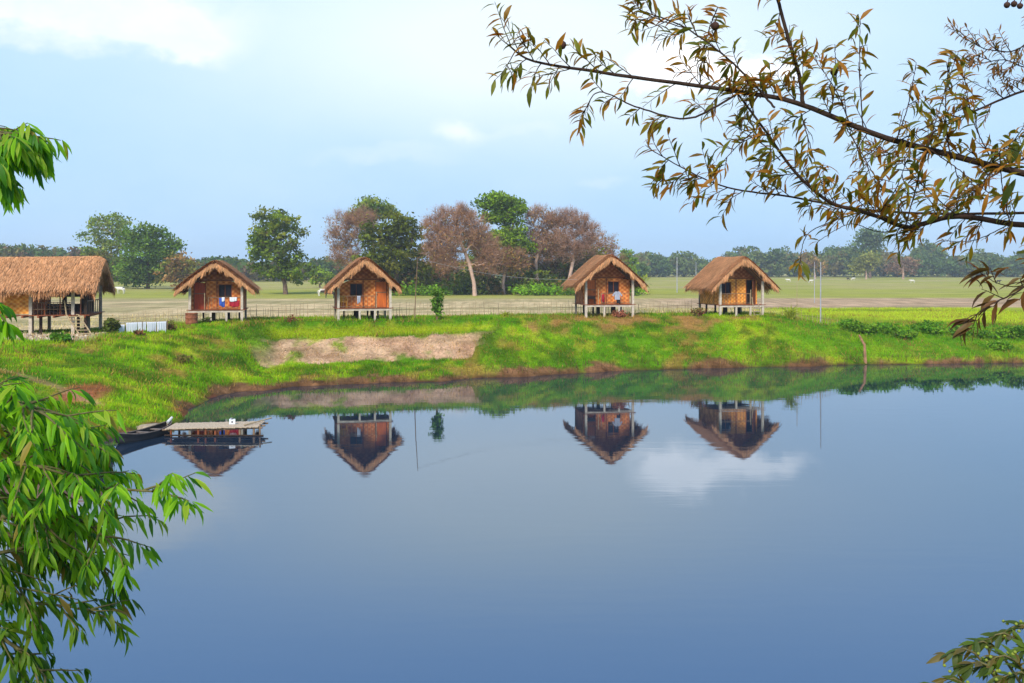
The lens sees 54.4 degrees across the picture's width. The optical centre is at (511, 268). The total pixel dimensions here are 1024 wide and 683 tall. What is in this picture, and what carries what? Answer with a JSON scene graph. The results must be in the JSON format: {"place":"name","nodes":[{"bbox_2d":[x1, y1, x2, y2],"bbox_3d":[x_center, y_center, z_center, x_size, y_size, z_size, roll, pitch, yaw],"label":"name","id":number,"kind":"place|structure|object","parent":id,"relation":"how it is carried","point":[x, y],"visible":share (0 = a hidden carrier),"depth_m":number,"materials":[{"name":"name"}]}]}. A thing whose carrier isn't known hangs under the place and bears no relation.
{"place":"outdoors","nodes":[
{"label":"outdoors","id":0,"kind":"place"},
{"bbox_2d":[0,363,1023,682],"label":"water","id":1,"kind":"structure","parent":0,"point":[846,523],"depth_m":26.74,"materials":[{"name":"blue liquid"}]},
{"bbox_2d":[116,416,172,443],"bbox_3d":[-15.447,6.848,41.910,0.890,0.783,3.701,0,0,17],"label":"canoe","id":2,"kind":"object","parent":1,"relation":"on","point":[150,432],"visible":0.77,"depth_m":41.75,"materials":[{"name":"brown wood"}]},
{"bbox_2d":[136,423,157,429],"bbox_3d":[-15.871,7.039,43.893,1.516,0.414,0.776,0,0,-17],"label":"sack","id":3,"kind":"object","parent":2,"relation":"in","point":[142,426],"visible":0.26,"depth_m":43.65,"materials":[{"name":"fabric"}]},
{"bbox_2d":[162,417,271,436],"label":"jetty","id":4,"kind":"object","parent":1,"relation":"in","point":[213,426],"visible":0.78,"depth_m":42.37,"materials":[{"name":"brown wood"}]},
{"bbox_2d":[229,418,234,424],"bbox_3d":[-12.079,6.563,42.998,0.255,0.265,0.184,0,0,-17],"label":"plastic container","id":5,"kind":"object","parent":4,"relation":"on","point":[231,420],"visible":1,"depth_m":42.92,"materials":[{"name":"white plastic"}]},
{"bbox_2d":[0,274,1023,455],"bbox_3d":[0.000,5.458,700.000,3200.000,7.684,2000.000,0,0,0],"label":"ground","id":6,"kind":"structure","parent":0,"point":[878,291],"depth_m":74.16,"materials":[{"name":"green plant"}]},
{"bbox_2d":[0,256,116,334],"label":"long house","id":7,"kind":"structure","parent":6,"relation":"on","point":[30,287],"depth_m":62.19,"materials":[{"name":"red wood"}]},
{"bbox_2d":[47,331,74,342],"bbox_3d":[-26.540,4.028,58.584,1.591,0.771,1.246,0,0,0],"label":"shrub","id":8,"kind":"object","parent":6,"relation":"on","point":[59,337],"visible":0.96,"depth_m":58.37,"materials":[{"name":"green plant"}]},
{"bbox_2d":[84,250,115,273],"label":"broadleaf tree","id":9,"kind":"object","parent":6,"relation":"on","point":[100,255],"visible":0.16,"depth_m":262.90,"materials":[{"name":"green plant"}]},
{"bbox_2d":[0,122,213,682],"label":"overhanging tree","id":10,"kind":"object","parent":6,"relation":"on","point":[62,451],"visible":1,"depth_m":4.29,"materials":[{"name":"green plant"}]},
{"bbox_2d":[73,211,142,282],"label":"broadleaf tree","id":11,"kind":"object","parent":6,"relation":"on","point":[109,244],"visible":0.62,"depth_m":272.75,"materials":[{"name":"green plant"}]},
{"bbox_2d":[100,317,120,333],"bbox_3d":[-25.018,3.579,62.145,1.308,1.186,1.370,0,0,0],"label":"shrub","id":12,"kind":"object","parent":6,"relation":"on","point":[112,324],"visible":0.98,"depth_m":61.95,"materials":[{"name":"green plant"}]},
{"bbox_2d":[115,287,124,293],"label":"cow","id":13,"kind":"object","parent":6,"relation":"on","point":[120,288],"visible":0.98,"depth_m":203.07},
{"bbox_2d":[133,328,145,335],"bbox_3d":[-23.190,3.984,62.010,0.860,0.598,0.643,0,0,0],"label":"shrub","id":14,"kind":"object","parent":6,"relation":"on","point":[139,331],"visible":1,"depth_m":61.94,"materials":[{"name":"brown plant"}]},
{"bbox_2d":[108,221,187,288],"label":"broadleaf tree","id":15,"kind":"object","parent":6,"relation":"on","point":[143,268],"visible":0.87,"depth_m":252.19,"materials":[{"name":"green plant"}]},
{"bbox_2d":[166,319,178,330],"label":"shrub","id":16,"kind":"object","parent":6,"relation":"on","point":[170,327],"visible":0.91,"depth_m":65.45,"materials":[{"name":"green plant"}]},
{"bbox_2d":[0,243,346,281],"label":"forest","id":17,"kind":"object","parent":6,"relation":"on","point":[21,250],"visible":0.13,"depth_m":411.25,"materials":[{"name":"green plant"}]},
{"bbox_2d":[152,250,199,286],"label":"dry tree","id":18,"kind":"object","parent":6,"relation":"on","point":[180,273],"visible":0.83,"depth_m":248.70,"materials":[{"name":"brown plant"}]},
{"bbox_2d":[172,353,192,362],"bbox_3d":[-19.332,5.301,58.434,1.370,0.679,1.347,0,0,0],"label":"shrub","id":19,"kind":"object","parent":6,"relation":"on","point":[184,358],"visible":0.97,"depth_m":58.29,"materials":[{"name":"green plant"}]},
{"bbox_2d":[185,313,197,324],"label":"drum","id":20,"kind":"object","parent":6,"relation":"on","point":[191,318],"visible":0.83,"depth_m":69.66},
{"bbox_2d":[201,317,212,322],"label":"shrub","id":21,"kind":"object","parent":6,"relation":"on","point":[207,319],"visible":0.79,"depth_m":70.76,"materials":[{"name":"green plant"}]},
{"bbox_2d":[117,302,314,321],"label":"stake fence","id":22,"kind":"object","parent":6,"relation":"on","point":[256,310],"visible":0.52,"depth_m":77.84,"materials":[{"name":"brown wood"}]},
{"bbox_2d":[173,260,262,320],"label":"stilt hut","id":23,"kind":"object","parent":6,"relation":"on","point":[218,277],"visible":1,"depth_m":72.09,"materials":[{"name":"wicker"}]},
{"bbox_2d":[194,282,205,308],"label":"door","id":24,"kind":"structure","parent":23,"relation":"in","point":[199,288],"depth_m":72.10,"materials":[{"name":"red paint"}]},
{"bbox_2d":[219,298,224,306],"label":"towel","id":25,"kind":"object","parent":23,"relation":"hanging from","point":[221,303],"visible":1,"depth_m":71.43,"materials":[{"name":"blue fabric"}]},
{"bbox_2d":[218,284,231,296],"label":"window","id":26,"kind":"structure","parent":23,"relation":"in","point":[224,290],"depth_m":72.50,"materials":[{"name":"black wood"}]},
{"bbox_2d":[229,300,239,306],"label":"blanket","id":27,"kind":"object","parent":23,"relation":"attached to","point":[235,303],"visible":1,"depth_m":71.62,"materials":[{"name":"red fabric"}]},
{"bbox_2d":[230,297,236,301],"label":"shirt","id":28,"kind":"object","parent":27,"relation":"on","point":[232,299],"visible":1,"depth_m":71.56,"materials":[{"name":"white fabric"}]},
{"bbox_2d":[6,321,481,388],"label":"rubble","id":29,"kind":"object","parent":6,"relation":"on","point":[46,338],"visible":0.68,"depth_m":66.48,"materials":[{"name":"stone"}]},
{"bbox_2d":[245,204,318,293],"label":"broadleaf tree","id":30,"kind":"object","parent":6,"relation":"on","point":[265,244],"visible":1,"depth_m":198.22,"materials":[{"name":"green plant"}]},
{"bbox_2d":[284,314,302,321],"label":"shrub","id":31,"kind":"object","parent":6,"relation":"on","point":[291,318],"visible":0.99,"depth_m":71.47,"materials":[{"name":"brown plant"}]},
{"bbox_2d":[304,265,335,287],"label":"broadleaf tree","id":32,"kind":"object","parent":6,"relation":"on","point":[327,277],"visible":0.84,"depth_m":269.20,"materials":[{"name":"green plant"}]},
{"bbox_2d":[322,203,381,273],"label":"dry tree","id":33,"kind":"object","parent":6,"relation":"on","point":[348,222],"visible":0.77,"depth_m":213.51,"materials":[{"name":"brown plant"}]},
{"bbox_2d":[322,257,404,320],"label":"stilt hut","id":34,"kind":"object","parent":6,"relation":"on","point":[362,275],"visible":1,"depth_m":74.01,"materials":[{"name":"plant"}]},
{"bbox_2d":[340,296,346,307],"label":"plastic chair","id":35,"kind":"object","parent":34,"relation":"on","point":[341,299],"visible":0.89,"depth_m":73.62,"materials":[{"name":"orange plastic"}]},
{"bbox_2d":[350,283,362,296],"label":"window","id":36,"kind":"structure","parent":34,"relation":"in","point":[356,289],"depth_m":74.17,"materials":[{"name":"black wood"}]},
{"bbox_2d":[357,296,360,303],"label":"rag","id":37,"kind":"object","parent":34,"relation":"hanging from","point":[358,299],"visible":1,"depth_m":73.18,"materials":[{"name":"grey fabric"}]},
{"bbox_2d":[375,281,386,306],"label":"door","id":38,"kind":"structure","parent":34,"relation":"in","point":[380,287],"depth_m":74.53,"materials":[{"name":"orange paint"}]},
{"bbox_2d":[346,194,402,247],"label":"broadleaf tree","id":39,"kind":"object","parent":6,"relation":"on","point":[372,202],"visible":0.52,"depth_m":228.38,"materials":[{"name":"green plant"}]},
{"bbox_2d":[349,210,439,287],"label":"tree","id":40,"kind":"object","parent":6,"relation":"on","point":[393,251],"visible":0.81,"depth_m":194.39,"materials":[{"name":"green plant"}]},
{"bbox_2d":[414,257,417,317],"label":"bamboo pole","id":41,"kind":"object","parent":6,"relation":"on","point":[415,288],"visible":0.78,"depth_m":74.98,"materials":[{"name":"brown wood"}]},
{"bbox_2d":[418,258,576,279],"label":"wire","id":42,"kind":"object","parent":41,"relation":"attached to","point":[517,277],"visible":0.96,"depth_m":77.33,"materials":[{"name":"grey metal"}]},
{"bbox_2d":[408,240,463,282],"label":"dry tree","id":43,"kind":"object","parent":6,"relation":"on","point":[446,273],"visible":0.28,"depth_m":210.56,"materials":[{"name":"brown plant"}]},
{"bbox_2d":[428,287,445,319],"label":"shrub","id":44,"kind":"object","parent":6,"relation":"on","point":[436,305],"visible":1,"depth_m":74.25,"materials":[{"name":"green plant"}]},
{"bbox_2d":[323,301,551,316],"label":"stake fence","id":45,"kind":"object","parent":6,"relation":"on","point":[450,308],"visible":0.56,"depth_m":80.75,"materials":[{"name":"brown wood"}]},
{"bbox_2d":[414,199,513,295],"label":"dry tree","id":46,"kind":"object","parent":6,"relation":"on","point":[442,230],"visible":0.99,"depth_m":189.14,"materials":[{"name":"brown plant"}]},
{"bbox_2d":[453,226,498,283],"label":"broadleaf tree","id":47,"kind":"object","parent":6,"relation":"on","point":[471,259],"visible":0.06,"depth_m":214.56,"materials":[{"name":"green plant"}]},
{"bbox_2d":[349,261,650,278],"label":"forest","id":48,"kind":"object","parent":6,"relation":"on","point":[643,267],"visible":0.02,"depth_m":428.94,"materials":[{"name":"green plant"}]},
{"bbox_2d":[471,242,535,294],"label":"dry tree","id":49,"kind":"object","parent":6,"relation":"on","point":[518,257],"visible":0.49,"depth_m":198.64,"materials":[{"name":"brown plant"}]},
{"bbox_2d":[498,311,513,317],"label":"spiky plant","id":50,"kind":"object","parent":6,"relation":"on","point":[507,314],"visible":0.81,"depth_m":76.53,"materials":[{"name":"green plant"}]},
{"bbox_2d":[466,190,545,286],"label":"broadleaf tree","id":51,"kind":"object","parent":6,"relation":"on","point":[504,208],"visible":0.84,"depth_m":201.54,"materials":[{"name":"green plant"}]},
{"bbox_2d":[0,307,1023,429],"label":"grass","id":52,"kind":"structure","parent":6,"relation":"on","point":[870,315],"depth_m":69.79,"materials":[{"name":"green plant"}]},
{"bbox_2d":[377,262,649,295],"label":"undergrowth","id":53,"kind":"object","parent":6,"relation":"on","point":[542,286],"visible":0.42,"depth_m":198.33,"materials":[{"name":"green plant"}]},
{"bbox_2d":[514,252,554,278],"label":"dry tree","id":54,"kind":"object","parent":6,"relation":"on","point":[532,265],"visible":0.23,"depth_m":217.36,"materials":[{"name":"brown plant"}]},
{"bbox_2d":[517,200,571,280],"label":"dry tree","id":55,"kind":"object","parent":6,"relation":"on","point":[541,241],"visible":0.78,"depth_m":207.06,"materials":[{"name":"brown plant"}]},
{"bbox_2d":[533,228,580,278],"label":"dry tree","id":56,"kind":"object","parent":6,"relation":"on","point":[556,265],"visible":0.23,"depth_m":219.87,"materials":[{"name":"brown plant"}]},
{"bbox_2d":[546,205,606,277],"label":"dry tree","id":57,"kind":"object","parent":6,"relation":"on","point":[575,246],"visible":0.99,"depth_m":204.39,"materials":[{"name":"brown plant"}]},
{"bbox_2d":[551,245,606,278],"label":"broadleaf tree","id":58,"kind":"object","parent":6,"relation":"on","point":[564,269],"visible":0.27,"depth_m":212.84,"materials":[{"name":"green plant"}]},
{"bbox_2d":[562,254,649,316],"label":"stilt hut","id":59,"kind":"object","parent":6,"relation":"on","point":[598,276],"visible":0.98,"depth_m":79.42,"materials":[{"name":"plant"}]},
{"bbox_2d":[587,296,594,303],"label":"table","id":60,"kind":"object","parent":59,"relation":"on","point":[590,297],"visible":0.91,"depth_m":78.81,"materials":[{"name":"brown wood"}]},
{"bbox_2d":[587,280,595,303],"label":"door","id":61,"kind":"structure","parent":59,"relation":"in","point":[591,285],"depth_m":79.34,"materials":[{"name":"orange paint"}]},
{"bbox_2d":[608,281,618,293],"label":"window","id":62,"kind":"structure","parent":59,"relation":"in","point":[613,286],"depth_m":79.69,"materials":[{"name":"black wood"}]},
{"bbox_2d":[612,291,621,299],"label":"shirt","id":63,"kind":"object","parent":59,"relation":"hanging from","point":[617,294],"visible":1,"depth_m":78.63,"materials":[{"name":"white fabric"}]},
{"bbox_2d":[584,229,629,263],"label":"dry tree","id":64,"kind":"object","parent":6,"relation":"on","point":[607,249],"visible":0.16,"depth_m":224.25,"materials":[{"name":"brown plant"}]},
{"bbox_2d":[610,310,629,316],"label":"shrub","id":65,"kind":"object","parent":6,"relation":"on","point":[619,313],"visible":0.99,"depth_m":77.75,"materials":[{"name":"brown plant"}]},
{"bbox_2d":[556,299,691,313],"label":"stake fence","id":66,"kind":"object","parent":6,"relation":"on","point":[565,307],"visible":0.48,"depth_m":84.22,"materials":[{"name":"brown wood"}]},
{"bbox_2d":[620,248,640,272],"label":"broadleaf tree","id":67,"kind":"object","parent":6,"relation":"on","point":[632,258],"visible":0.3,"depth_m":328.85,"materials":[{"name":"green plant"}]},
{"bbox_2d":[251,351,1012,387],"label":"waterside stalks","id":68,"kind":"object","parent":6,"relation":"on","point":[898,357],"visible":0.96,"depth_m":69.75,"materials":[{"name":"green plant"}]},
{"bbox_2d":[689,307,706,315],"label":"shrub","id":69,"kind":"object","parent":6,"relation":"on","point":[694,312],"visible":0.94,"depth_m":79.33,"materials":[{"name":"brown plant"}]},
{"bbox_2d":[682,256,780,316],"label":"stilt hut","id":70,"kind":"object","parent":6,"relation":"on","point":[737,283],"visible":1,"depth_m":80.75,"materials":[{"name":"plant"}]},
{"bbox_2d":[722,282,730,292],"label":"window","id":71,"kind":"structure","parent":70,"relation":"in","point":[726,286],"depth_m":80.69,"materials":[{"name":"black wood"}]},
{"bbox_2d":[746,279,755,303],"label":"door","id":72,"kind":"structure","parent":70,"relation":"in","point":[754,282],"depth_m":80.96,"materials":[{"name":"red wood"}]},
{"bbox_2d":[484,0,1023,344],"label":"overhanging tree","id":73,"kind":"object","parent":6,"relation":"on","point":[1011,154],"visible":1,"depth_m":5.00,"materials":[{"name":"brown plant"}]},
{"bbox_2d":[752,298,760,315],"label":"ladder","id":74,"kind":"object","parent":6,"relation":"on","point":[756,308],"visible":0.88,"depth_m":79.78,"materials":[{"name":"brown wood"}]},
{"bbox_2d":[782,305,800,318],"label":"spiky plant","id":75,"kind":"object","parent":6,"relation":"on","point":[790,314],"visible":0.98,"depth_m":79.23,"materials":[{"name":"green plant"}]},
{"bbox_2d":[584,238,1023,276],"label":"forest","id":76,"kind":"object","parent":6,"relation":"on","point":[776,262],"visible":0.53,"depth_m":615.33,"materials":[{"name":"green plant"}]},
{"bbox_2d":[782,309,837,324],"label":"stake fence","id":77,"kind":"object","parent":6,"relation":"on","point":[808,315],"visible":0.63,"depth_m":80.40,"materials":[{"name":"brown wood"}]},
{"bbox_2d":[814,262,814,302],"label":"field pole","id":78,"kind":"object","parent":6,"relation":"on","point":[814,282],"visible":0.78,"depth_m":149.95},
{"bbox_2d":[797,249,832,278],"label":"dry tree","id":79,"kind":"object","parent":6,"relation":"on","point":[809,258],"visible":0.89,"depth_m":518.77,"materials":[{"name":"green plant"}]},
{"bbox_2d":[820,262,820,321],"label":"grey pole","id":80,"kind":"object","parent":6,"relation":"on","point":[820,291],"visible":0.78,"depth_m":81.95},
{"bbox_2d":[833,318,860,331],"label":"shrub","id":81,"kind":"object","parent":6,"relation":"on","point":[845,324],"visible":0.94,"depth_m":79.78,"materials":[{"name":"green plant"}]},
{"bbox_2d":[858,335,866,363],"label":"tree stump post","id":82,"kind":"object","parent":6,"relation":"on","point":[864,351],"visible":0.79,"depth_m":74.38,"materials":[{"name":"brown wood"}]},
{"bbox_2d":[847,323,879,334],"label":"shrub","id":83,"kind":"object","parent":6,"relation":"on","point":[865,328],"visible":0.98,"depth_m":79.09,"materials":[{"name":"green plant"}]},
{"bbox_2d":[847,249,883,278],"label":"broadleaf tree","id":84,"kind":"object","parent":6,"relation":"on","point":[862,264],"visible":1,"depth_m":497.77,"materials":[{"name":"green plant"}]},
{"bbox_2d":[845,225,891,277],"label":"broadleaf tree","id":85,"kind":"object","parent":6,"relation":"on","point":[871,239],"visible":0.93,"depth_m":558.18,"materials":[{"name":"green plant"}]},
{"bbox_2d":[869,320,901,334],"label":"shrub","id":86,"kind":"object","parent":6,"relation":"on","point":[885,327],"visible":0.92,"depth_m":79.95,"materials":[{"name":"green plant"}]},
{"bbox_2d":[880,255,922,278],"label":"dry tree","id":87,"kind":"object","parent":6,"relation":"on","point":[895,266],"visible":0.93,"depth_m":499.35,"materials":[{"name":"brown plant"}]},
{"bbox_2d":[888,329,918,338],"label":"shrub","id":88,"kind":"object","parent":6,"relation":"on","point":[903,333],"visible":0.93,"depth_m":79.07,"materials":[{"name":"green plant"}]},
{"bbox_2d":[906,319,948,334],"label":"shrub","id":89,"kind":"object","parent":6,"relation":"on","point":[931,328],"visible":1,"depth_m":80.68,"materials":[{"name":"green plant"}]},
{"bbox_2d":[946,324,976,335],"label":"shrub","id":90,"kind":"object","parent":6,"relation":"on","point":[953,330],"visible":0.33,"depth_m":80.16,"materials":[{"name":"green plant"}]},
{"bbox_2d":[921,620,1023,682],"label":"flowering shrub","id":91,"kind":"object","parent":6,"relation":"on","point":[987,665],"visible":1,"depth_m":4.86,"materials":[{"name":"green plant"}]},
{"bbox_2d":[970,327,1001,338],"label":"shrub","id":92,"kind":"object","parent":6,"relation":"on","point":[986,334],"visible":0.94,"depth_m":79.77,"materials":[{"name":"green plant"}]},
{"bbox_2d":[983,340,1015,351],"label":"shrub","id":93,"kind":"object","parent":6,"relation":"on","point":[1001,345],"visible":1,"depth_m":76.90,"materials":[{"name":"green plant"}]},
{"bbox_2d":[992,324,1023,339],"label":"shrub","id":94,"kind":"object","parent":6,"relation":"on","point":[1009,331],"visible":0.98,"depth_m":80.17,"materials":[{"name":"green plant"}]},
{"bbox_2d":[0,0,1023,263],"label":"sky","id":95,"kind":"structure","parent":0,"point":[187,117],"materials":[{"name":"blue"}]},
{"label":"clothes line","id":96,"kind":"object","parent":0,"visible":0},
{"bbox_2d":[118,325,124,332],"bbox_3d":[-24.645,3.857,62.837,0.108,0.682,0.426,0,0,45],"label":"sheet","id":97,"kind":"object","parent":96,"relation":"hanging from","point":[121,328],"visible":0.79,"depth_m":62.86,"materials":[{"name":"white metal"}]},
{"bbox_2d":[126,322,137,331],"bbox_3d":[-24.172,3.787,63.317,0.111,0.770,0.753,0,0,45],"label":"sheet","id":98,"kind":"object","parent":96,"relation":"hanging from","point":[132,326],"visible":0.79,"depth_m":63.30,"materials":[{"name":"white fabric"}]},
{"bbox_2d":[138,322,145,330],"bbox_3d":[-23.696,3.738,63.797,0.110,0.660,0.554,0,0,45],"label":"sheet","id":99,"kind":"object","parent":96,"relation":"hanging from","point":[140,325],"visible":0.71,"depth_m":63.75,"materials":[{"name":"white metal"}]},
{"bbox_2d":[147,322,155,331],"bbox_3d":[-23.246,3.787,64.253,0.111,0.748,0.623,0,0,45],"label":"sheet","id":100,"kind":"object","parent":96,"relation":"hanging from","point":[151,326],"visible":0.97,"depth_m":64.24,"materials":[{"name":"white metal"}]},
{"bbox_2d":[157,321,165,331],"bbox_3d":[-22.770,3.813,64.732,0.108,0.786,0.654,0,0,45],"label":"sheet","id":101,"kind":"object","parent":96,"relation":"hanging from","point":[161,325],"visible":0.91,"depth_m":64.72,"materials":[{"name":"white metal"}]}
]}

